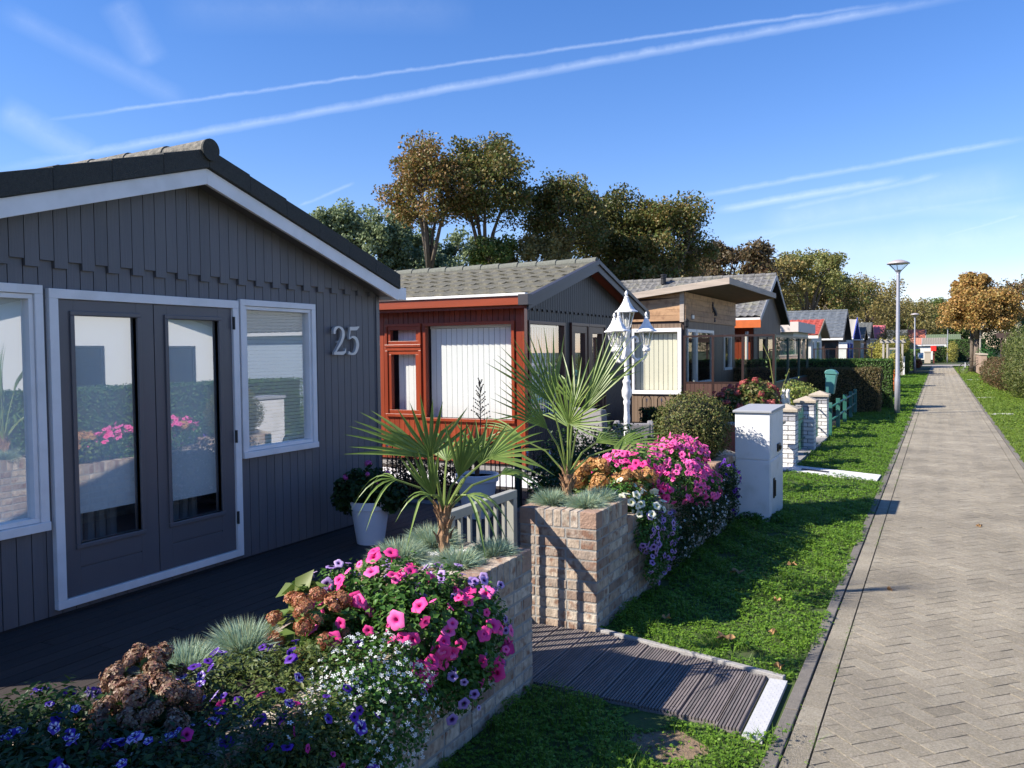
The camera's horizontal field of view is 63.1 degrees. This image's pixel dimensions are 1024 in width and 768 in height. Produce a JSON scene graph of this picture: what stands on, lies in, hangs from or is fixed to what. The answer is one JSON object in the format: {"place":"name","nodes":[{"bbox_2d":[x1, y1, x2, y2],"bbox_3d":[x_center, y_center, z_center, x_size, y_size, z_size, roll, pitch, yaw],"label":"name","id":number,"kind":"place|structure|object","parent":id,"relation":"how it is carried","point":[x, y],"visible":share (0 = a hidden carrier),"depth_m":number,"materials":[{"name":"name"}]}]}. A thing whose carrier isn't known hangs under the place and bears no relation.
{"place":"outdoors","nodes":[
{"label":"outdoors","id":0,"kind":"place"},
{"bbox_2d":[0,0,1023,348],"label":"sky","id":1,"kind":"structure","parent":0,"point":[877,133],"materials":[{"name":"blue"}]},
{"bbox_2d":[383,412,848,506],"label":"garden soil","id":2,"kind":"structure","parent":0,"point":[524,494],"depth_m":10.23,"materials":[{"name":"brown soil"}]},
{"bbox_2d":[383,456,472,496],"bbox_3d":[-1.000,1.055,9.913,1.364,0.585,0.468,1,2,27],"label":"dark shrub","id":3,"kind":"object","parent":2,"relation":"on","point":[403,471],"visible":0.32,"depth_m":9.90,"materials":[{"name":"green plant"}]},
{"bbox_2d":[379,257,649,471],"bbox_3d":[-2.532,-0.481,15.530,8.923,3.217,5.460,1,2,27],"label":"red brown chalet","id":4,"kind":"object","parent":2,"relation":"on","point":[447,334],"visible":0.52,"depth_m":12.39,"materials":[{"name":"brown wood"}]},
{"bbox_2d":[385,347,421,416],"bbox_3d":[-1.589,-0.029,12.520,0.640,1.035,0.192,1,2,27],"label":"window","id":5,"kind":"structure","parent":4,"relation":"in","point":[410,367],"depth_m":12.57,"materials":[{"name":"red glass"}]},
{"bbox_2d":[423,320,515,423],"bbox_3d":[-0.600,-0.175,12.014,1.500,1.435,0.192,1,2,27],"label":"window","id":6,"kind":"structure","parent":4,"relation":"in","point":[444,384],"depth_m":12.09,"materials":[{"name":"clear glass"}]},
{"bbox_2d":[527,320,565,417],"bbox_3d":[0.462,-0.214,12.281,0.192,1.410,1.300,1,2,27],"label":"window","id":7,"kind":"structure","parent":4,"relation":"in","point":[539,324],"depth_m":12.47,"materials":[{"name":"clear glass"}]},
{"bbox_2d":[570,322,589,451],"bbox_3d":[1.031,0.047,13.412,0.212,2.050,0.750,1,2,27],"label":"door","id":8,"kind":"structure","parent":4,"relation":"in","point":[575,328],"depth_m":13.56,"materials":[{"name":"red glass"}]},
{"bbox_2d":[590,324,606,413],"bbox_3d":[1.374,0.017,14.092,0.212,2.050,0.765,1,2,27],"label":"door","id":9,"kind":"structure","parent":4,"relation":"in","point":[598,329],"depth_m":14.25,"materials":[{"name":"grey glass"}]},
{"bbox_2d":[382,440,652,507],"bbox_3d":[-0.421,1.010,9.227,4.150,0.718,0.056,1,2,27],"label":"picket fence","id":10,"kind":"object","parent":2,"relation":"on","point":[518,484],"visible":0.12,"depth_m":9.05,"materials":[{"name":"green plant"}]},
{"bbox_2d":[525,441,611,502],"bbox_3d":[0.453,0.978,7.250,0.774,0.909,1.605,0,2,20],"label":"dark shrub","id":11,"kind":"object","parent":2,"relation":"on","point":[550,480],"visible":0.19,"depth_m":7.33,"materials":[{"name":"green plant"}]},
{"bbox_2d":[530,420,663,481],"bbox_3d":[1.040,0.858,9.070,1.766,1.001,1.033,1,2,27],"label":"dark shrub","id":12,"kind":"object","parent":2,"relation":"on","point":[603,446],"visible":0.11,"depth_m":9.00,"materials":[{"name":"green plant"}]},
{"bbox_2d":[604,290,656,435],"bbox_3d":[1.281,0.135,9.392,0.619,2.378,0.582,1,2,27],"label":"ornate lamp post","id":13,"kind":"object","parent":2,"relation":"on","point":[626,306],"visible":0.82,"depth_m":9.39,"materials":[{"name":"white metal"}]},
{"bbox_2d":[632,277,775,422],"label":"house","id":14,"kind":"structure","parent":2,"relation":"on","point":[678,313],"depth_m":19.27,"materials":[{"name":"wood"}]},
{"bbox_2d":[632,328,681,393],"bbox_3d":[3.310,-0.521,19.079,1.190,1.500,0.182,1,2,27],"label":"window","id":15,"kind":"structure","parent":14,"relation":"in","point":[665,336],"depth_m":19.10,"materials":[{"name":"white paint"}]},
{"bbox_2d":[683,334,774,404],"bbox_3d":[4.748,-0.068,18.296,1.990,2.025,0.052,1,2,27],"label":"glass windbreak","id":16,"kind":"object","parent":2,"relation":"on","point":[710,387],"visible":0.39,"depth_m":18.40,"materials":[{"name":"clear glass"}]},
{"bbox_2d":[775,335,807,395],"bbox_3d":[6.844,-0.157,20.305,0.052,2.005,5.260,1,2,27],"label":"glass windbreak","id":17,"kind":"object","parent":2,"relation":"on","point":[791,354],"visible":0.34,"depth_m":19.95,"materials":[{"name":"clear glass"}]},
{"bbox_2d":[793,396,818,448],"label":"brick pillar","id":18,"kind":"structure","parent":2,"relation":"on","point":[807,404],"depth_m":13.86,"materials":[{"name":"brick"}]},
{"bbox_2d":[733,366,882,412],"bbox_3d":[8.022,0.129,22.809,3.898,1.265,0.845,1,2,27],"label":"hedge","id":19,"kind":"object","parent":2,"relation":"on","point":[866,382],"visible":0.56,"depth_m":22.04,"materials":[{"name":"green plant"}]},
{"bbox_2d":[735,357,894,408],"bbox_3d":[8.193,-0.047,24.553,5.632,1.484,0.950,1,2,27],"label":"hedge","id":20,"kind":"object","parent":2,"relation":"on","point":[887,371],"visible":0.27,"depth_m":23.36,"materials":[{"name":"green plant"}]},
{"bbox_2d":[808,391,830,437],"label":"brick pillar","id":21,"kind":"structure","parent":2,"relation":"on","point":[822,415],"depth_m":15.56,"materials":[{"name":"brick"}]},
{"bbox_2d":[429,373,927,767],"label":"lawn ground","id":22,"kind":"structure","parent":0,"point":[643,720],"depth_m":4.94,"materials":[{"name":"green plant"}]},
{"bbox_2d":[532,622,786,743],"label":"wooden walkway","id":23,"kind":"structure","parent":22,"relation":"on","point":[613,669],"depth_m":4.24,"materials":[{"name":"grey wood"}]},
{"bbox_2d":[630,730,708,763],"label":"bare soil","id":24,"kind":"structure","parent":22,"relation":"on","point":[648,737],"depth_m":3.57,"materials":[{"name":"brown soil"}]},
{"bbox_2d":[595,627,785,679],"bbox_3d":[0.947,1.498,4.622,1.167,0.050,0.035,1,3,41],"label":"edging strip","id":25,"kind":"object","parent":22,"relation":"on","point":[750,669],"visible":0.56,"depth_m":4.55,"materials":[{"name":"grey concrete"}]},
{"bbox_2d":[733,404,784,521],"bbox_3d":[2.552,0.787,8.550,0.395,1.115,0.830,1,2,27],"label":"utility cabinet","id":26,"kind":"object","parent":22,"relation":"on","point":[759,445],"visible":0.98,"depth_m":8.22,"materials":[{"name":"plastic"}]},
{"bbox_2d":[783,465,880,480],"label":"gravel slab","id":27,"kind":"structure","parent":22,"relation":"on","point":[868,476],"depth_m":11.28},
{"bbox_2d":[783,404,800,466],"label":"brick pillar","id":28,"kind":"structure","parent":27,"relation":"on","point":[790,437],"depth_m":11.92,"materials":[{"name":"brick"}]},
{"bbox_2d":[828,389,856,435],"bbox_3d":[7.442,0.573,18.662,0.080,0.660,5.910,1,2,27],"label":"green railing","id":29,"kind":"object","parent":22,"relation":"on","point":[852,397],"visible":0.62,"depth_m":18.73,"materials":[{"name":"metal"}]},
{"bbox_2d":[887,260,909,412],"bbox_3d":[9.825,-1.190,21.221,0.550,3.935,0.550,1,2,27],"label":"street lamp","id":30,"kind":"object","parent":22,"relation":"on","point":[897,367],"visible":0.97,"depth_m":21.19,"materials":[{"name":"grey metal"}]},
{"bbox_2d":[388,349,1021,514],"bbox_3d":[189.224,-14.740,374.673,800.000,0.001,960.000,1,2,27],"label":"ground","id":31,"kind":"structure","parent":0,"point":[923,369],"depth_m":67.80,"materials":[{"name":"green soil"}]},
{"bbox_2d":[0,138,405,634],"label":"grey chalet","id":32,"kind":"object","parent":31,"relation":"on","point":[190,381],"visible":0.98,"depth_m":6.04,"materials":[{"name":"paint"}]},
{"bbox_2d":[0,282,51,540],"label":"window","id":33,"kind":"structure","parent":32,"relation":"in","point":[24,473],"depth_m":5.14,"materials":[{"name":"glass"}]},
{"bbox_2d":[58,299,159,597],"bbox_3d":[-2.873,0.426,5.730,0.386,1.966,0.730,1,2,27],"label":"door","id":34,"kind":"structure","parent":32,"relation":"in","point":[107,374],"depth_m":5.69,"materials":[{"name":"grey paint"}]},
{"bbox_2d":[153,304,239,570],"bbox_3d":[-2.529,0.397,6.394,0.402,1.966,0.752,1,2,27],"label":"door","id":35,"kind":"structure","parent":32,"relation":"in","point":[193,345],"depth_m":6.34,"materials":[{"name":"grey paint"}]},
{"bbox_2d":[237,299,318,458],"bbox_3d":[-1.999,-0.056,7.117,0.107,1.285,0.910,1,2,27],"label":"window","id":36,"kind":"structure","parent":32,"relation":"in","point":[305,348],"depth_m":7.16,"materials":[{"name":"clear glass"}]},
{"bbox_2d":[0,504,520,723],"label":"deck","id":37,"kind":"structure","parent":31,"relation":"on","point":[86,646],"depth_m":5.39,"materials":[{"name":"grey wood"}]},
{"bbox_2d":[349,502,387,545],"bbox_3d":[-1.250,1.210,7.355,0.368,0.380,0.368,1,2,27],"label":"plant pot","id":38,"kind":"object","parent":37,"relation":"on","point":[374,531],"visible":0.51,"depth_m":7.23,"materials":[{"name":"white ceramic"}]},
{"bbox_2d":[330,460,408,515],"bbox_3d":[-1.251,0.930,7.358,0.704,0.506,0.567,1,2,27],"label":"geranium","id":39,"kind":"object","parent":38,"relation":"in","point":[394,496],"visible":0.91,"depth_m":7.23,"materials":[{"name":"green plant"}]},
{"bbox_2d":[455,470,498,518],"bbox_3d":[-0.352,1.128,8.468,0.441,0.440,0.441,1,2,27],"label":"plant pot","id":40,"kind":"object","parent":37,"relation":"on","point":[488,487],"visible":0.61,"depth_m":8.32,"materials":[{"name":"blue plastic"}]},
{"bbox_2d":[9,541,532,767],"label":"brick planter","id":41,"kind":"object","parent":31,"relation":"on","point":[445,740],"visible":0.18,"depth_m":3.71,"materials":[{"name":"brick"}]},
{"bbox_2d":[0,674,219,767],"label":"blue violet petunia","id":42,"kind":"object","parent":41,"relation":"on","point":[21,727],"visible":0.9,"depth_m":2.27,"materials":[{"name":"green plant"}]},
{"bbox_2d":[70,641,204,767],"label":"hydrangea","id":43,"kind":"object","parent":41,"relation":"in","point":[157,686],"visible":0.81,"depth_m":2.49,"materials":[{"name":"brown plant"}]},
{"bbox_2d":[134,637,233,686],"bbox_3d":[-1.179,0.987,3.014,0.381,0.143,0.376,-1,2,-9],"label":"blue fescue","id":44,"kind":"object","parent":41,"relation":"on","point":[187,655],"visible":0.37,"depth_m":3.00,"materials":[{"name":"plant"}]},
{"bbox_2d":[114,691,345,767],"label":"magenta petunia","id":45,"kind":"object","parent":41,"relation":"in","point":[187,733],"visible":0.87,"depth_m":2.37,"materials":[{"name":"green plant"}]},
{"bbox_2d":[193,616,292,674],"bbox_3d":[-1.028,0.967,3.187,0.443,0.167,0.444,1,2,27],"label":"blue fescue","id":46,"kind":"object","parent":41,"relation":"on","point":[251,635],"visible":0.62,"depth_m":3.14,"materials":[{"name":"plant"}]},
{"bbox_2d":[170,631,388,767],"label":"violet petunia","id":47,"kind":"object","parent":41,"relation":"in","point":[291,660],"visible":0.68,"depth_m":2.71,"materials":[{"name":"green plant"}]},
{"bbox_2d":[260,587,354,666],"bbox_3d":[-0.789,0.979,3.263,0.393,0.352,0.393,1,2,27],"label":"hydrangea","id":48,"kind":"object","parent":41,"relation":"in","point":[306,611],"visible":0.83,"depth_m":3.19,"materials":[{"name":"brown plant"}]},
{"bbox_2d":[275,570,327,610],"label":"leaf","id":49,"kind":"object","parent":48,"relation":"on","point":[303,583],"visible":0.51,"depth_m":3.40,"materials":[{"name":"green plant"}]},
{"bbox_2d":[313,559,400,613],"bbox_3d":[-0.688,0.896,3.670,0.412,0.277,0.262,-2,3,-34],"label":"lilac petunia","id":50,"kind":"object","parent":41,"relation":"in","point":[332,568],"visible":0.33,"depth_m":3.61,"materials":[{"name":"purple plant"}]},
{"bbox_2d":[293,627,441,767],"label":"white bacopa","id":51,"kind":"object","parent":41,"relation":"on","point":[379,685],"visible":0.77,"depth_m":2.86,"materials":[{"name":"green plant"}]},
{"bbox_2d":[363,535,433,565],"bbox_3d":[-0.541,0.798,4.004,0.412,0.151,0.416,1,2,27],"label":"blue fescue","id":52,"kind":"object","parent":41,"relation":"on","point":[418,556],"visible":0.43,"depth_m":3.99,"materials":[{"name":"plant"}]},
{"bbox_2d":[292,547,514,700],"bbox_3d":[-0.434,0.989,3.431,0.740,0.601,0.814,1,2,27],"label":"pink petunia","id":53,"kind":"object","parent":41,"relation":"in","point":[404,614],"visible":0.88,"depth_m":3.32,"materials":[{"name":"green plant"}]},
{"bbox_2d":[398,521,469,551],"bbox_3d":[-0.409,0.781,4.304,0.422,0.159,0.417,-2,2,-27],"label":"blue fescue","id":54,"kind":"object","parent":41,"relation":"on","point":[426,536],"visible":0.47,"depth_m":4.26,"materials":[{"name":"plant"}]},
{"bbox_2d":[345,395,554,560],"bbox_3d":[-0.263,0.456,4.092,0.886,0.850,0.900,1,2,27],"label":"windmill palm","id":55,"kind":"object","parent":41,"relation":"on","point":[463,457],"visible":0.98,"depth_m":3.97,"materials":[{"name":"green plant"}]},
{"bbox_2d":[425,542,489,571],"bbox_3d":[-0.247,0.810,3.913,0.380,0.128,0.372,1,2,27],"label":"blue fescue","id":56,"kind":"object","parent":41,"relation":"on","point":[468,558],"visible":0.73,"depth_m":3.88,"materials":[{"name":"plant"}]},
{"bbox_2d":[409,557,512,725],"bbox_3d":[-0.212,1.049,3.438,0.440,0.593,0.641,-1,2,-1],"label":"lilac petunia","id":57,"kind":"object","parent":41,"relation":"on","point":[463,703],"visible":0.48,"depth_m":3.43,"materials":[{"name":"purple plant"}]},
{"bbox_2d":[465,536,526,563],"bbox_3d":[-0.089,0.804,4.119,0.338,0.121,0.333,-2,3,-31],"label":"blue fescue","id":58,"kind":"object","parent":41,"relation":"on","point":[492,549],"visible":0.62,"depth_m":4.08,"materials":[{"name":"plant"}]},
{"bbox_2d":[326,197,365,246],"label":"poplar tree","id":59,"kind":"object","parent":31,"relation":"on","point":[343,220],"visible":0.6,"depth_m":38.54,"materials":[{"name":"green plant"}]},
{"bbox_2d":[352,203,395,267],"bbox_3d":[-6.590,-4.118,39.360,2.609,8.732,3.096,0,2,7],"label":"poplar tree","id":60,"kind":"object","parent":31,"relation":"on","point":[374,230],"visible":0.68,"depth_m":38.46,"materials":[{"name":"green plant"}]},
{"bbox_2d":[378,207,421,270],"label":"poplar tree","id":61,"kind":"object","parent":31,"relation":"on","point":[403,241],"visible":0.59,"depth_m":39.06,"materials":[{"name":"green plant"}]},
{"bbox_2d":[371,130,486,268],"bbox_3d":[-2.858,-4.247,30.498,4.321,9.596,4.327,1,2,27],"label":"sycamore tree","id":62,"kind":"object","parent":31,"relation":"on","point":[422,171],"visible":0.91,"depth_m":29.54,"materials":[{"name":"brown plant"}]},
{"bbox_2d":[396,241,465,269],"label":"poplar tree","id":63,"kind":"object","parent":31,"relation":"on","point":[437,263],"visible":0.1,"depth_m":39.31,"materials":[{"name":"green plant"}]},
{"bbox_2d":[440,225,492,265],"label":"poplar tree","id":64,"kind":"object","parent":31,"relation":"on","point":[457,238],"visible":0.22,"depth_m":40.52,"materials":[{"name":"green plant"}]},
{"bbox_2d":[430,131,536,264],"bbox_3d":[-0.861,-4.471,30.918,3.907,9.968,4.240,1,2,27],"label":"sycamore tree","id":65,"kind":"object","parent":31,"relation":"on","point":[493,166],"visible":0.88,"depth_m":30.00,"materials":[{"name":"green plant"}]},
{"bbox_2d":[468,233,517,264],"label":"sycamore tree","id":66,"kind":"object","parent":31,"relation":"on","point":[498,250],"visible":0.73,"depth_m":30.03,"materials":[{"name":"green plant"}]},
{"bbox_2d":[507,226,581,262],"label":"sycamore tree","id":67,"kind":"object","parent":31,"relation":"on","point":[531,247],"visible":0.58,"depth_m":30.87,"materials":[{"name":"green plant"}]},
{"bbox_2d":[514,167,615,254],"bbox_3d":[2.056,-3.985,32.712,3.877,8.798,4.117,1,2,27],"label":"sycamore tree","id":68,"kind":"object","parent":31,"relation":"on","point":[554,201],"visible":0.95,"depth_m":31.68,"materials":[{"name":"green plant"}]},
{"bbox_2d":[568,182,667,273],"bbox_3d":[4.629,-4.167,35.817,4.788,8.869,4.440,-2,3,-32],"label":"sycamore tree","id":69,"kind":"object","parent":31,"relation":"on","point":[618,205],"visible":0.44,"depth_m":34.58,"materials":[{"name":"green plant"}]},
{"bbox_2d":[520,454,732,632],"bbox_3d":[1.089,1.063,6.694,0.593,0.736,3.603,1,2,27],"label":"brick planter","id":70,"kind":"object","parent":31,"relation":"on","point":[587,570],"visible":0.48,"depth_m":5.12,"materials":[{"name":"brick"}]},
{"bbox_2d":[450,489,516,547],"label":"garden gate","id":71,"kind":"structure","parent":70,"relation":"attached to","point":[459,513],"depth_m":4.96,"materials":[{"name":"white wood"}]},
{"bbox_2d":[526,487,569,507],"bbox_3d":[0.258,0.716,5.332,0.374,0.137,0.372,-1,2,-5],"label":"blue fescue","id":72,"kind":"object","parent":70,"relation":"on","point":[556,498],"visible":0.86,"depth_m":5.28,"materials":[{"name":"plant"}]},
{"bbox_2d":[475,327,671,499],"bbox_3d":[0.420,0.203,5.406,1.226,1.162,1.015,1,2,27],"label":"windmill palm","id":73,"kind":"object","parent":70,"relation":"on","point":[596,386],"visible":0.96,"depth_m":5.29,"materials":[{"name":"green plant"}]},
{"bbox_2d":[560,489,612,510],"bbox_3d":[0.462,0.722,5.210,0.366,0.130,0.369,1,2,27],"label":"blue fescue","id":74,"kind":"object","parent":70,"relation":"on","point":[586,500],"visible":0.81,"depth_m":5.17,"materials":[{"name":"plant"}]},
{"bbox_2d":[573,456,639,509],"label":"golden hydrangea","id":75,"kind":"object","parent":70,"relation":"on","point":[599,468],"visible":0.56,"depth_m":5.91,"materials":[{"name":"orange plant"}]},
{"bbox_2d":[603,477,666,529],"bbox_3d":[0.850,0.823,5.738,0.508,0.365,0.354,-1,2,-8],"label":"white petunia","id":76,"kind":"object","parent":70,"relation":"on","point":[641,504],"visible":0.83,"depth_m":5.67,"materials":[{"name":"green plant"}]},
{"bbox_2d":[608,438,691,499],"bbox_3d":[1.140,0.684,6.594,0.328,0.368,1.701,0,2,24],"label":"golden hydrangea","id":77,"kind":"object","parent":70,"relation":"on","point":[648,475],"visible":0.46,"depth_m":5.99,"materials":[{"name":"orange plant"}]},
{"bbox_2d":[633,508,680,587],"bbox_3d":[1.024,1.114,5.853,0.200,0.535,0.849,1,2,27],"label":"lilac petunia","id":78,"kind":"object","parent":70,"relation":"on","point":[654,551],"visible":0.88,"depth_m":5.72,"materials":[{"name":"purple plant"}]},
{"bbox_2d":[595,432,722,507],"bbox_3d":[1.221,0.745,6.773,0.777,0.645,1.783,1,2,27],"label":"pink petunia","id":79,"kind":"object","parent":70,"relation":"in","point":[672,469],"visible":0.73,"depth_m":6.57,"materials":[{"name":"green plant"}]},
{"bbox_2d":[651,386,736,459],"bbox_3d":[1.731,0.415,7.970,0.802,0.806,0.827,1,2,27],"label":"box ball","id":80,"kind":"object","parent":70,"relation":"on","point":[695,416],"visible":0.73,"depth_m":7.76,"materials":[{"name":"green plant"}]},
{"bbox_2d":[667,478,728,566],"bbox_3d":[1.519,1.084,6.784,0.292,0.552,1.665,1,2,27],"label":"white bacopa","id":81,"kind":"object","parent":70,"relation":"in","point":[701,522],"visible":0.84,"depth_m":6.58,"materials":[{"name":"green plant"}]},
{"bbox_2d":[717,458,741,523],"bbox_3d":[1.965,0.990,7.601,0.229,0.615,0.577,1,2,27],"label":"violet petunia","id":82,"kind":"object","parent":70,"relation":"in","point":[732,486],"visible":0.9,"depth_m":7.58,"materials":[{"name":"purple plant"}]},
{"bbox_2d":[602,257,679,280],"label":"sycamore tree","id":83,"kind":"object","parent":31,"relation":"on","point":[633,267],"visible":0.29,"depth_m":33.14,"materials":[{"name":"green plant"}]},
{"bbox_2d":[619,190,720,278],"bbox_3d":[6.615,-3.916,35.067,4.484,8.382,4.158,-2,2,-24],"label":"sycamore tree","id":84,"kind":"object","parent":31,"relation":"on","point":[678,219],"visible":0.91,"depth_m":34.06,"materials":[{"name":"green plant"}]},
{"bbox_2d":[621,273,789,361],"bbox_3d":[5.184,-1.679,29.637,8.176,4.360,5.730,1,2,27],"label":"steep roof chalet","id":85,"kind":"object","parent":31,"relation":"on","point":[769,316],"visible":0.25,"depth_m":27.80,"materials":[{"name":"grey tile"}]},
{"bbox_2d":[679,236,787,283],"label":"dark tree","id":86,"kind":"object","parent":31,"relation":"on","point":[746,254],"visible":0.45,"depth_m":44.98,"materials":[{"name":"brown plant"}]},
{"bbox_2d":[725,255,819,310],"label":"tree","id":87,"kind":"object","parent":31,"relation":"on","point":[789,288],"visible":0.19,"depth_m":67.18,"materials":[{"name":"green plant"}]},
{"bbox_2d":[780,322,814,336],"bbox_3d":[10.240,-1.295,38.301,6.350,2.820,5.550,1,2,27],"label":"flat roof chalet","id":88,"kind":"object","parent":31,"relation":"on","point":[799,329],"visible":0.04,"depth_m":34.91,"materials":[{"name":"beige"}]},
{"bbox_2d":[790,319,829,358],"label":"red roof chalet","id":89,"kind":"object","parent":31,"relation":"on","point":[818,336],"visible":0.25,"depth_m":43.00,"materials":[{"name":"tile"}]},
{"bbox_2d":[775,247,850,310],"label":"tree","id":90,"kind":"object","parent":31,"relation":"on","point":[827,265],"visible":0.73,"depth_m":68.33,"materials":[{"name":"green plant"}]},
{"bbox_2d":[787,309,851,358],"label":"slate roof chalet","id":91,"kind":"object","parent":31,"relation":"on","point":[838,324],"visible":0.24,"depth_m":54.66,"materials":[{"name":"grey tile"}]},
{"bbox_2d":[786,274,878,318],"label":"tree","id":92,"kind":"object","parent":31,"relation":"on","point":[841,296],"visible":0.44,"depth_m":90.68,"materials":[{"name":"green plant"}]},
{"bbox_2d":[823,272,915,326],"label":"tree","id":93,"kind":"object","parent":31,"relation":"on","point":[881,296],"visible":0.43,"depth_m":119.31,"materials":[{"name":"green plant"}]},
{"bbox_2d":[861,297,947,334],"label":"tree","id":94,"kind":"object","parent":31,"relation":"on","point":[924,319],"visible":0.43,"depth_m":143.80,"materials":[{"name":"green plant"}]},
{"bbox_2d":[777,366,1023,767],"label":"path","id":95,"kind":"structure","parent":0,"point":[930,674],"depth_m":5.15,"materials":[{"name":"grey concrete"}]},
{"bbox_2d":[759,366,1023,767],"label":"kerb","id":96,"kind":"structure","parent":95,"relation":"on","point":[795,700],"depth_m":4.70,"materials":[{"name":"concrete"}]},
{"bbox_2d":[953,365,1023,461],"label":"verge ground","id":97,"kind":"structure","parent":0,"point":[1005,420],"depth_m":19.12,"materials":[{"name":"green plant"}]},
{"bbox_2d":[949,271,997,371],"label":"autumn tree","id":98,"kind":"object","parent":97,"relation":"on","point":[979,281],"visible":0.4,"depth_m":55.57,"materials":[{"name":"orange plant"}]},
{"bbox_2d":[935,284,1023,371],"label":"autumn tree","id":99,"kind":"object","parent":97,"relation":"on","point":[974,310],"visible":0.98,"depth_m":54.11,"materials":[{"name":"orange plant"}]},
{"bbox_2d":[969,318,1023,361],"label":"fern shrub","id":100,"kind":"object","parent":97,"relation":"on","point":[992,341],"visible":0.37,"depth_m":56.10,"materials":[{"name":"green plant"}]},
{"bbox_2d":[978,355,1017,390],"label":"reddish bush","id":101,"kind":"object","parent":97,"relation":"on","point":[989,373],"visible":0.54,"depth_m":32.46,"materials":[{"name":"brown plant"}]},
{"bbox_2d":[996,347,1023,398],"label":"green bush","id":102,"kind":"object","parent":97,"relation":"on","point":[1015,369],"visible":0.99,"depth_m":27.06,"materials":[{"name":"green plant"}]},
{"bbox_2d":[998,324,1023,358],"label":"olive bush","id":103,"kind":"object","parent":97,"relation":"on","point":[1017,343],"visible":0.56,"depth_m":36.00,"materials":[{"name":"green plant"}]},
{"label":"terrace floor","id":104,"kind":"structure","parent":0,"visible":0},
{"bbox_2d":[572,407,623,457],"bbox_3d":[1.260,0.775,10.832,0.758,0.950,0.680,-2,3,-33],"label":"rattan chair","id":105,"kind":"object","parent":104,"relation":"on","point":[601,418],"visible":0.11,"depth_m":10.51,"materials":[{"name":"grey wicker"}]},
{"bbox_2d":[708,377,781,421],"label":"red hydrangea","id":106,"kind":"object","parent":104,"relation":"on","point":[743,395],"visible":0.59,"depth_m":13.66,"materials":[{"name":"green plant"}]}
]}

